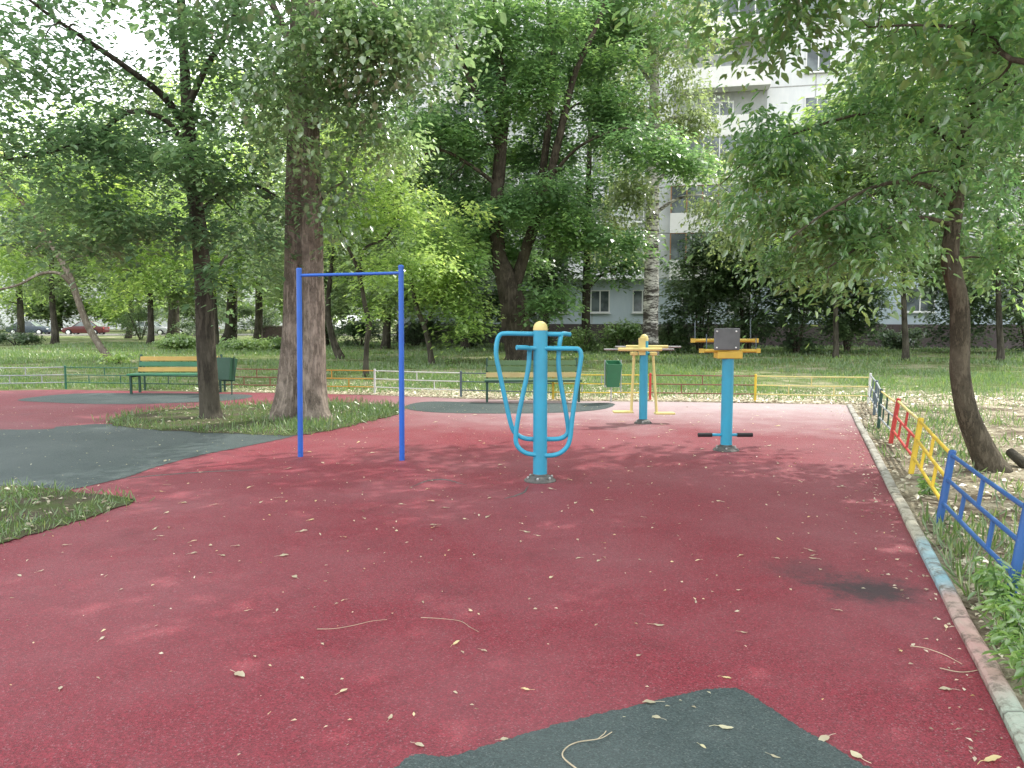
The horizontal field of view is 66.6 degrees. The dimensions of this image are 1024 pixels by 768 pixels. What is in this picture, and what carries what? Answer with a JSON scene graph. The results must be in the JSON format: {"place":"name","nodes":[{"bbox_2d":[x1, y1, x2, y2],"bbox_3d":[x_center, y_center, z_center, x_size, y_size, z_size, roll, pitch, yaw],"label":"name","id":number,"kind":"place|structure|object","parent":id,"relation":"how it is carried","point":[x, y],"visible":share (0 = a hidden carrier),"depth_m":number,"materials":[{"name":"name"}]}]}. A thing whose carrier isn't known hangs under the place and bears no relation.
{"place":"outdoors","nodes":[
{"label":"outdoors","id":0,"kind":"place"},
{"bbox_2d":[0,478,154,544],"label":"grass","id":1,"kind":"structure","parent":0,"point":[26,494],"depth_m":6.67,"materials":[{"name":"green plant"}]},
{"bbox_2d":[0,485,119,538],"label":"leaf litter","id":2,"kind":"object","parent":1,"relation":"on","point":[48,501],"visible":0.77,"depth_m":6.68,"materials":[{"name":"green plant"}]},
{"bbox_2d":[19,393,251,403],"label":"green paving","id":3,"kind":"structure","parent":0,"point":[118,398],"depth_m":15.87,"materials":[{"name":"rubber"}]},
{"bbox_2d":[126,354,222,393],"bbox_3d":[-7.345,-0.218,17.065,1.882,0.844,0.628,0,5,0],"label":"park bench","id":4,"kind":"object","parent":3,"relation":"on","point":[139,374],"visible":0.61,"depth_m":17.23,"materials":[{"name":"green paint"}]},
{"bbox_2d":[217,356,237,394],"bbox_3d":[-6.028,-0.162,16.524,0.386,0.860,0.315,1,5,14],"label":"litter bin","id":5,"kind":"object","parent":3,"relation":"on","point":[226,366],"visible":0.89,"depth_m":16.39,"materials":[{"name":"green metal"}]},
{"bbox_2d":[0,424,295,489],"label":"green paving","id":6,"kind":"structure","parent":0,"point":[85,450],"depth_m":9.55,"materials":[{"name":"rubber"}]},
{"bbox_2d":[0,197,346,328],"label":"apartment building","id":7,"kind":"structure","parent":0,"point":[76,321],"depth_m":134.54,"materials":[{"name":"concrete"}]},
{"bbox_2d":[0,0,394,320],"label":"sky","id":8,"kind":"structure","parent":0,"point":[125,40],"materials":[{"name":"white"}]},
{"bbox_2d":[1,333,394,334],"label":"road","id":9,"kind":"structure","parent":0,"point":[237,334],"depth_m":86.04,"materials":[{"name":"grey asphalt"}]},
{"bbox_2d":[6,321,50,333],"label":"parked car","id":10,"kind":"object","parent":9,"relation":"on","point":[36,327],"visible":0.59,"depth_m":82.04,"materials":[{"name":"paint"}]},
{"bbox_2d":[61,321,109,333],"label":"parked car","id":11,"kind":"object","parent":9,"relation":"on","point":[79,328],"visible":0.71,"depth_m":80.53,"materials":[{"name":"paint"}]},
{"bbox_2d":[126,321,166,335],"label":"parked car","id":12,"kind":"object","parent":9,"relation":"on","point":[160,328],"visible":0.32,"depth_m":79.04,"materials":[{"name":"paint"}]},
{"bbox_2d":[8,334,391,335],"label":"pavement","id":13,"kind":"structure","parent":0,"point":[119,335],"depth_m":79.34,"materials":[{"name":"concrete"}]},
{"bbox_2d":[92,396,414,436],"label":"grass","id":14,"kind":"structure","parent":0,"point":[376,410],"depth_m":12.27,"materials":[{"name":"green plant"}]},
{"bbox_2d":[0,0,328,418],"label":"elm tree","id":15,"kind":"object","parent":14,"relation":"on","point":[188,164],"visible":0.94,"depth_m":11.38,"materials":[{"name":"green plant"}]},
{"bbox_2d":[101,0,506,422],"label":"poplar tree","id":16,"kind":"object","parent":14,"relation":"on","point":[346,37],"visible":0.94,"depth_m":11.10,"materials":[{"name":"green plant"}]},
{"bbox_2d":[405,401,614,412],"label":"green paving","id":17,"kind":"structure","parent":0,"point":[454,407],"depth_m":14.24,"materials":[{"name":"rubber"}]},
{"bbox_2d":[0,390,1023,767],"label":"red paving","id":18,"kind":"structure","parent":0,"point":[834,628],"depth_m":4.50,"materials":[{"name":"rubber"}]},
{"bbox_2d":[296,265,404,460],"bbox_3d":[-1.859,-0.230,8.939,1.320,2.237,0.070,1,5,11],"label":"pull up bar","id":19,"kind":"object","parent":18,"relation":"on","point":[399,273],"visible":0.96,"depth_m":8.88,"materials":[{"name":"blue paint"}]},
{"bbox_2d":[4,405,973,754],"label":"leaf litter","id":20,"kind":"object","parent":18,"relation":"on","point":[500,529],"visible":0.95,"depth_m":5.53,"materials":[{"name":"beige plant"}]},
{"bbox_2d":[484,358,581,402],"bbox_3d":[0.403,-0.079,15.367,1.887,0.844,0.628,0,5,-1],"label":"park bench","id":21,"kind":"object","parent":18,"relation":"on","point":[523,368],"visible":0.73,"depth_m":15.53,"materials":[{"name":"green paint"}]},
{"bbox_2d":[494,321,583,483],"bbox_3d":[0.260,0.174,7.713,0.882,1.591,0.320,0,5,0],"label":"exercise post","id":22,"kind":"object","parent":18,"relation":"on","point":[540,348],"visible":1,"depth_m":7.67,"materials":[{"name":"blue metal"}]},
{"bbox_2d":[604,360,621,401],"bbox_3d":[1.938,-0.035,14.983,0.337,0.860,0.352,0,5,-4],"label":"litter bin","id":23,"kind":"object","parent":18,"relation":"on","point":[612,373],"visible":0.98,"depth_m":14.91,"materials":[{"name":"metal"}]},
{"bbox_2d":[604,334,680,423],"bbox_3d":[2.015,-0.077,12.042,1.231,1.384,0.332,0,5,0],"label":"air walker","id":24,"kind":"object","parent":18,"relation":"on","point":[642,347],"visible":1,"depth_m":12.01,"materials":[{"name":"metal"}]},
{"bbox_2d":[690,319,760,451],"bbox_3d":[2.611,0.015,9.529,0.824,1.612,0.320,0,5,0],"label":"press station","id":25,"kind":"object","parent":18,"relation":"on","point":[727,350],"visible":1,"depth_m":9.47,"materials":[{"name":"metal"}]},
{"bbox_2d":[825,406,1019,767],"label":"leaf litter","id":26,"kind":"object","parent":18,"relation":"on","point":[970,747],"visible":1,"depth_m":4.52,"materials":[{"name":"beige plant"}]},
{"bbox_2d":[0,340,1023,402],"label":"grass","id":27,"kind":"structure","parent":0,"point":[418,359],"depth_m":25.10,"materials":[{"name":"green plant"}]},
{"bbox_2d":[0,321,1023,762],"bbox_3d":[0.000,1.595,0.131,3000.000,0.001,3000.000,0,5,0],"label":"ground","id":28,"kind":"structure","parent":0,"point":[888,447],"depth_m":17.76,"materials":[{"name":"green plant"}]},
{"bbox_2d":[0,329,48,345],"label":"bush","id":29,"kind":"object","parent":28,"relation":"on","point":[21,339],"visible":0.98,"depth_m":49.71,"materials":[{"name":"green plant"}]},
{"bbox_2d":[0,365,66,388],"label":"fence section","id":30,"kind":"object","parent":28,"relation":"on","point":[65,376],"visible":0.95,"depth_m":18.00,"materials":[{"name":"green paint"}]},
{"bbox_2d":[0,98,83,335],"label":"background tree","id":31,"kind":"object","parent":28,"relation":"on","point":[18,303],"visible":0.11,"depth_m":65.46,"materials":[{"name":"green plant"}]},
{"bbox_2d":[0,209,112,330],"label":"tree","id":32,"kind":"object","parent":28,"relation":"on","point":[66,309],"visible":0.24,"depth_m":109.01,"materials":[{"name":"green plant"}]},
{"bbox_2d":[0,142,113,343],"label":"background tree","id":33,"kind":"object","parent":28,"relation":"on","point":[50,290],"visible":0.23,"depth_m":51.31,"materials":[{"name":"green plant"}]},
{"bbox_2d":[19,87,166,338],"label":"background tree","id":34,"kind":"object","parent":28,"relation":"on","point":[107,310],"visible":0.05,"depth_m":66.16,"materials":[{"name":"green plant"}]},
{"bbox_2d":[66,366,145,389],"bbox_3d":[-9.372,-0.121,17.976,2.032,0.602,0.047,1,5,9],"label":"fence section","id":35,"kind":"object","parent":28,"relation":"on","point":[144,378],"visible":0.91,"depth_m":17.95,"materials":[{"name":"green paint"}]},
{"bbox_2d":[0,116,226,361],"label":"leaning tree","id":36,"kind":"object","parent":28,"relation":"on","point":[91,332],"visible":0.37,"depth_m":30.33,"materials":[{"name":"green plant"}]},
{"bbox_2d":[97,349,137,364],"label":"bush","id":37,"kind":"object","parent":28,"relation":"on","point":[118,358],"visible":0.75,"depth_m":27.42,"materials":[{"name":"green plant"}]},
{"bbox_2d":[70,229,183,329],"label":"tree","id":38,"kind":"object","parent":28,"relation":"on","point":[100,315],"visible":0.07,"depth_m":110.91,"materials":[{"name":"green plant"}]},
{"bbox_2d":[110,306,165,339],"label":"bush","id":39,"kind":"object","parent":28,"relation":"on","point":[137,316],"visible":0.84,"depth_m":63.64,"materials":[{"name":"green plant"}]},
{"bbox_2d":[75,167,230,343],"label":"background tree","id":40,"kind":"object","parent":28,"relation":"on","point":[150,311],"visible":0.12,"depth_m":49.24,"materials":[{"name":"green plant"}]},
{"bbox_2d":[84,64,221,337],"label":"background tree","id":41,"kind":"object","parent":28,"relation":"on","point":[173,316],"visible":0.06,"depth_m":62.74,"materials":[{"name":"green plant"}]},
{"bbox_2d":[152,332,195,350],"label":"bush","id":42,"kind":"object","parent":28,"relation":"on","point":[181,341],"visible":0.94,"depth_m":40.58,"materials":[{"name":"green plant"}]},
{"bbox_2d":[170,307,237,336],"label":"bush","id":43,"kind":"object","parent":28,"relation":"on","point":[192,324],"visible":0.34,"depth_m":61.37,"materials":[{"name":"green plant"}]},
{"bbox_2d":[153,231,267,326],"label":"tree","id":44,"kind":"object","parent":28,"relation":"on","point":[222,302],"visible":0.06,"depth_m":103.88,"materials":[{"name":"green plant"}]},
{"bbox_2d":[147,131,285,344],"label":"background tree","id":45,"kind":"object","parent":28,"relation":"on","point":[214,259],"visible":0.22,"depth_m":47.28,"materials":[{"name":"green plant"}]},
{"bbox_2d":[154,48,285,340],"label":"background tree","id":46,"kind":"object","parent":28,"relation":"on","point":[229,332],"visible":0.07,"depth_m":59.00,"materials":[{"name":"green plant"}]},
{"bbox_2d":[217,335,276,350],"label":"bush","id":47,"kind":"object","parent":28,"relation":"on","point":[246,344],"visible":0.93,"depth_m":39.50,"materials":[{"name":"green plant"}]},
{"bbox_2d":[210,133,286,339],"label":"background tree","id":48,"kind":"object","parent":28,"relation":"on","point":[258,328],"visible":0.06,"depth_m":57.47,"materials":[{"name":"green plant"}]},
{"bbox_2d":[227,305,282,336],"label":"bush","id":49,"kind":"object","parent":28,"relation":"on","point":[249,312],"visible":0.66,"depth_m":59.11,"materials":[{"name":"green plant"}]},
{"bbox_2d":[263,325,281,340],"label":"wall","id":50,"kind":"structure","parent":28,"relation":"on","point":[271,331],"depth_m":58.98,"materials":[{"name":"concrete"}]},
{"bbox_2d":[226,179,349,324],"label":"tree","id":51,"kind":"object","parent":28,"relation":"on","point":[280,309],"visible":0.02,"depth_m":96.28,"materials":[{"name":"green plant"}]},
{"bbox_2d":[241,94,389,345],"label":"background tree","id":52,"kind":"object","parent":28,"relation":"on","point":[333,301],"visible":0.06,"depth_m":45.95,"materials":[{"name":"green plant"}]},
{"bbox_2d":[210,61,444,358],"bbox_3d":[-7.585,-7.099,31.822,9.841,12.393,6.751,0,5,0],"label":"lawn tree","id":53,"kind":"object","parent":28,"relation":"on","point":[336,349],"visible":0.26,"depth_m":31.20,"materials":[{"name":"green plant"}]},
{"bbox_2d":[326,369,375,393],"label":"fence section","id":54,"kind":"object","parent":28,"relation":"on","point":[374,386],"visible":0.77,"depth_m":16.93,"materials":[{"name":"white paint"}]},
{"bbox_2d":[325,318,382,345],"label":"bush","id":55,"kind":"object","parent":28,"relation":"on","point":[350,330],"visible":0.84,"depth_m":45.28,"materials":[{"name":"green plant"}]},
{"bbox_2d":[324,177,397,333],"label":"tree","id":56,"kind":"object","parent":28,"relation":"on","point":[340,314],"visible":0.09,"depth_m":85.94,"materials":[{"name":"green plant"}]},
{"bbox_2d":[282,99,477,376],"bbox_3d":[-3.738,-4.061,22.187,5.527,7.829,3.886,0,5,0],"label":"young tree","id":57,"kind":"object","parent":28,"relation":"on","point":[403,259],"visible":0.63,"depth_m":21.72,"materials":[{"name":"green plant"}]},
{"bbox_2d":[322,113,449,348],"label":"background tree","id":58,"kind":"object","parent":28,"relation":"on","point":[386,337],"visible":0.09,"depth_m":42.57,"materials":[{"name":"green plant"}]},
{"bbox_2d":[381,315,446,346],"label":"bush","id":59,"kind":"object","parent":28,"relation":"on","point":[409,337],"visible":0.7,"depth_m":44.40,"materials":[{"name":"green plant"}]},
{"bbox_2d":[375,370,461,396],"bbox_3d":[-2.001,0.001,16.486,2.063,0.602,0.047,2,5,20],"label":"fence section","id":60,"kind":"object","parent":28,"relation":"on","point":[460,381],"visible":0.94,"depth_m":16.39,"materials":[{"name":"metal"}]},
{"bbox_2d":[354,194,505,364],"bbox_3d":[-2.888,-3.590,27.726,5.527,6.001,4.425,-3,5,-31],"label":"young tree","id":61,"kind":"object","parent":28,"relation":"on","point":[453,293],"visible":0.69,"depth_m":27.40,"materials":[{"name":"green plant"}]},
{"bbox_2d":[436,319,500,345],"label":"bush","id":62,"kind":"object","parent":28,"relation":"on","point":[473,336],"visible":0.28,"depth_m":44.49,"materials":[{"name":"green plant"}]},
{"bbox_2d":[378,122,559,348],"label":"background tree","id":63,"kind":"object","parent":28,"relation":"on","point":[464,343],"visible":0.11,"depth_m":41.72,"materials":[{"name":"green plant"}]},
{"bbox_2d":[462,372,553,399],"bbox_3d":[-0.106,0.051,15.880,1.970,0.602,0.046,1,5,15],"label":"fence section","id":64,"kind":"object","parent":28,"relation":"on","point":[552,383],"visible":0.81,"depth_m":15.93,"materials":[{"name":"yellow paint"}]},
{"bbox_2d":[469,133,596,345],"bbox_3d":[0.926,-6.996,39.834,6.705,10.831,6.046,0,5,0],"label":"background tree","id":65,"kind":"object","parent":28,"relation":"on","point":[562,271],"visible":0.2,"depth_m":39.07,"materials":[{"name":"green plant"}]},
{"bbox_2d":[46,380,1023,404],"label":"leaf litter","id":66,"kind":"object","parent":28,"relation":"on","point":[413,393],"visible":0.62,"depth_m":16.11,"materials":[{"name":"plant"}]},
{"bbox_2d":[367,0,735,359],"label":"maple tree","id":67,"kind":"object","parent":28,"relation":"on","point":[567,23],"visible":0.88,"depth_m":29.39,"materials":[{"name":"green plant"}]},
{"bbox_2d":[554,324,604,352],"bbox_3d":[3.253,-2.063,38.153,2.398,1.710,1.988,-4,6,-37],"label":"bush","id":68,"kind":"object","parent":28,"relation":"on","point":[584,343],"visible":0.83,"depth_m":37.89,"materials":[{"name":"green plant"}]},
{"bbox_2d":[524,1,667,340],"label":"slim tree","id":69,"kind":"object","parent":28,"relation":"on","point":[620,271],"visible":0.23,"depth_m":40.20,"materials":[{"name":"green plant"}]},
{"bbox_2d":[554,373,651,399],"bbox_3d":[1.800,0.074,15.589,1.956,0.602,0.048,0,5,3],"label":"fence section","id":70,"kind":"object","parent":28,"relation":"on","point":[650,378],"visible":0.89,"depth_m":15.56,"materials":[{"name":"red paint"}]},
{"bbox_2d":[593,317,642,353],"bbox_3d":[5.268,-2.149,37.506,2.728,2.116,2.501,0,5,0],"label":"bush","id":71,"kind":"object","parent":28,"relation":"on","point":[626,333],"visible":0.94,"depth_m":37.32,"materials":[{"name":"green plant"}]},
{"bbox_2d":[572,0,768,356],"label":"birch tree","id":72,"kind":"object","parent":28,"relation":"on","point":[626,191],"visible":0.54,"depth_m":32.52,"materials":[{"name":"green plant"}]},
{"bbox_2d":[658,321,695,351],"bbox_3d":[8.038,-2.268,38.931,2.506,1.900,2.041,0,5,0],"label":"bush","id":73,"kind":"object","parent":28,"relation":"on","point":[665,336],"visible":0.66,"depth_m":38.76,"materials":[{"name":"green plant"}]},
{"bbox_2d":[651,374,756,400],"bbox_3d":[3.767,0.090,15.397,2.049,0.602,0.048,1,5,8],"label":"fence section","id":74,"kind":"object","parent":28,"relation":"on","point":[755,383],"visible":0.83,"depth_m":15.35,"materials":[{"name":"yellow paint"}]},
{"bbox_2d":[756,375,868,395],"bbox_3d":[5.781,0.037,15.062,2.079,0.380,0.023,1,5,10],"label":"fence section","id":75,"kind":"object","parent":74,"relation":"attached to","point":[811,385],"visible":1,"depth_m":15.05,"materials":[{"name":"yellow paint"}]},
{"bbox_2d":[658,228,750,352],"bbox_3d":[9.275,-4.409,38.219,5.053,6.683,4.611,0,5,0],"label":"shrub","id":76,"kind":"object","parent":28,"relation":"on","point":[688,288],"visible":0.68,"depth_m":37.73,"materials":[{"name":"green plant"}]},
{"bbox_2d":[395,0,1023,348],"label":"apartment building","id":77,"kind":"structure","parent":28,"relation":"on","point":[607,304],"depth_m":45.72,"materials":[{"name":"concrete"}]},
{"bbox_2d":[590,290,610,313],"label":"window","id":78,"kind":"structure","parent":77,"relation":"in","point":[600,304],"depth_m":48.45,"materials":[{"name":"grey glass"}]},
{"bbox_2d":[631,290,643,313],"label":"window","id":79,"kind":"structure","parent":77,"relation":"in","point":[637,306],"depth_m":47.97,"materials":[{"name":"grey glass"}]},
{"bbox_2d":[804,96,829,122],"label":"window","id":80,"kind":"structure","parent":77,"relation":"in","point":[814,100],"depth_m":45.01,"materials":[{"name":"grey glass"}]},
{"bbox_2d":[804,47,831,73],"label":"window","id":81,"kind":"structure","parent":77,"relation":"in","point":[813,60],"depth_m":44.79,"materials":[{"name":"grey glass"}]},
{"bbox_2d":[906,288,936,312],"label":"window","id":82,"kind":"structure","parent":77,"relation":"in","point":[918,305],"depth_m":44.69,"materials":[{"name":"grey glass"}]},
{"bbox_2d":[699,209,804,348],"bbox_3d":[11.229,-4.905,37.217,4.936,7.211,4.297,0,5,0],"label":"shrub","id":83,"kind":"object","parent":28,"relation":"on","point":[742,314],"visible":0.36,"depth_m":36.74,"materials":[{"name":"green plant"}]},
{"bbox_2d":[748,237,843,353],"bbox_3d":[13.441,-4.353,36.788,4.905,7.287,4.147,0,5,0],"label":"shrub","id":84,"kind":"object","parent":28,"relation":"on","point":[791,307],"visible":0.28,"depth_m":36.36,"materials":[{"name":"green plant"}]},
{"bbox_2d":[606,0,1023,236],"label":"box elder","id":85,"kind":"object","parent":28,"relation":"on","point":[988,36],"visible":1,"depth_m":6.65,"materials":[{"name":"green plant"}]},
{"bbox_2d":[736,73,916,357],"bbox_3d":[13.859,-7.059,33.142,8.252,12.026,6.190,0,5,0],"label":"background tree","id":86,"kind":"object","parent":28,"relation":"on","point":[835,353],"visible":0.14,"depth_m":32.56,"materials":[{"name":"green plant"}]},
{"bbox_2d":[804,273,899,352],"bbox_3d":[16.392,-3.953,37.704,4.674,5.102,3.879,0,5,0],"label":"shrub","id":87,"kind":"object","parent":28,"relation":"on","point":[847,323],"visible":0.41,"depth_m":37.26,"materials":[{"name":"green plant"}]},
{"bbox_2d":[686,0,1023,472],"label":"box elder","id":88,"kind":"object","parent":28,"relation":"on","point":[853,239],"visible":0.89,"depth_m":8.07,"materials":[{"name":"green plant"}]},
{"bbox_2d":[872,380,880,414],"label":"fence section","id":89,"kind":"object","parent":28,"relation":"on","point":[876,397],"visible":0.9,"depth_m":13.12,"materials":[{"name":"metal"}]},
{"bbox_2d":[877,389,894,429],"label":"fence section","id":90,"kind":"object","parent":28,"relation":"on","point":[879,418],"visible":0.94,"depth_m":11.16,"materials":[{"name":"green paint"}]},
{"bbox_2d":[867,322,923,350],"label":"bush","id":91,"kind":"object","parent":28,"relation":"on","point":[895,341],"visible":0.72,"depth_m":40.78,"materials":[{"name":"green plant"}]},
{"bbox_2d":[888,398,917,455],"bbox_3d":[4.583,0.585,9.147,0.136,0.646,2.188,2,5,21],"label":"fence section","id":92,"kind":"object","parent":28,"relation":"on","point":[898,403],"visible":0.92,"depth_m":9.52,"materials":[{"name":"red paint"}]},
{"bbox_2d":[810,33,1008,360],"bbox_3d":[15.351,-7.324,30.693,7.363,12.947,6.218,2,5,22],"label":"background tree","id":93,"kind":"object","parent":28,"relation":"on","point":[903,303],"visible":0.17,"depth_m":30.23,"materials":[{"name":"green plant"}]},
{"bbox_2d":[914,474,940,494],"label":"weed","id":94,"kind":"object","parent":28,"relation":"on","point":[922,484],"visible":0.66,"depth_m":7.16,"materials":[{"name":"green plant"}]},
{"bbox_2d":[908,417,948,499],"bbox_3d":[3.799,0.750,7.139,0.136,0.646,2.217,2,5,22],"label":"fence section","id":95,"kind":"object","parent":28,"relation":"on","point":[917,443],"visible":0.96,"depth_m":7.46,"materials":[{"name":"yellow paint"}]},
{"bbox_2d":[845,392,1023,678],"bbox_3d":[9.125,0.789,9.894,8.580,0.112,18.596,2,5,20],"label":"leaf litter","id":96,"kind":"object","parent":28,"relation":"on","point":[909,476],"visible":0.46,"depth_m":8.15,"materials":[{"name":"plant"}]},
{"bbox_2d":[847,404,1023,761],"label":"kerb","id":97,"kind":"structure","parent":28,"relation":"on","point":[1006,701],"depth_m":4.10,"materials":[{"name":"grey concrete"}]},
{"bbox_2d":[854,397,1023,694],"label":"grass","id":98,"kind":"structure","parent":28,"relation":"on","point":[955,529],"depth_m":6.11,"materials":[{"name":"green plant"}]},
{"bbox_2d":[881,1,1023,361],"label":"background tree","id":99,"kind":"object","parent":28,"relation":"on","point":[1000,353],"visible":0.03,"depth_m":29.80,"materials":[{"name":"green plant"}]},
{"bbox_2d":[909,242,1021,350],"bbox_3d":[21.753,-4.267,37.642,4.815,6.114,4.891,4,6,40],"label":"shrub","id":100,"kind":"object","parent":28,"relation":"on","point":[976,305],"visible":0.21,"depth_m":37.60,"materials":[{"name":"green plant"}]},
{"bbox_2d":[936,450,1023,605],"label":"fence section","id":101,"kind":"object","parent":28,"relation":"on","point":[1017,561],"visible":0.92,"depth_m":5.09,"materials":[{"name":"blue paint"}]},
{"bbox_2d":[967,556,1023,610],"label":"weed","id":102,"kind":"object","parent":28,"relation":"on","point":[991,581],"visible":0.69,"depth_m":4.29,"materials":[{"name":"green plant"}]},
{"bbox_2d":[973,580,1023,649],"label":"weed","id":103,"kind":"object","parent":28,"relation":"on","point":[1011,611],"visible":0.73,"depth_m":3.77,"materials":[{"name":"green plant"}]},
{"bbox_2d":[974,213,1023,351],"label":"shrub","id":104,"kind":"object","parent":28,"relation":"on","point":[1018,319],"visible":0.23,"depth_m":37.23,"materials":[{"name":"green plant"}]},
{"bbox_2d":[982,611,1023,689],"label":"weed","id":105,"kind":"object","parent":28,"relation":"on","point":[1017,654],"visible":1,"depth_m":3.42,"materials":[{"name":"green plant"}]},
{"bbox_2d":[1006,448,1023,468],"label":"log","id":106,"kind":"object","parent":28,"relation":"on","point":[1015,456],"visible":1,"depth_m":8.54,"materials":[{"name":"brown wood"}]},
{"bbox_2d":[394,687,870,767],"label":"green paving","id":107,"kind":"structure","parent":0,"point":[639,736],"depth_m":2.94,"materials":[{"name":"rubber"}]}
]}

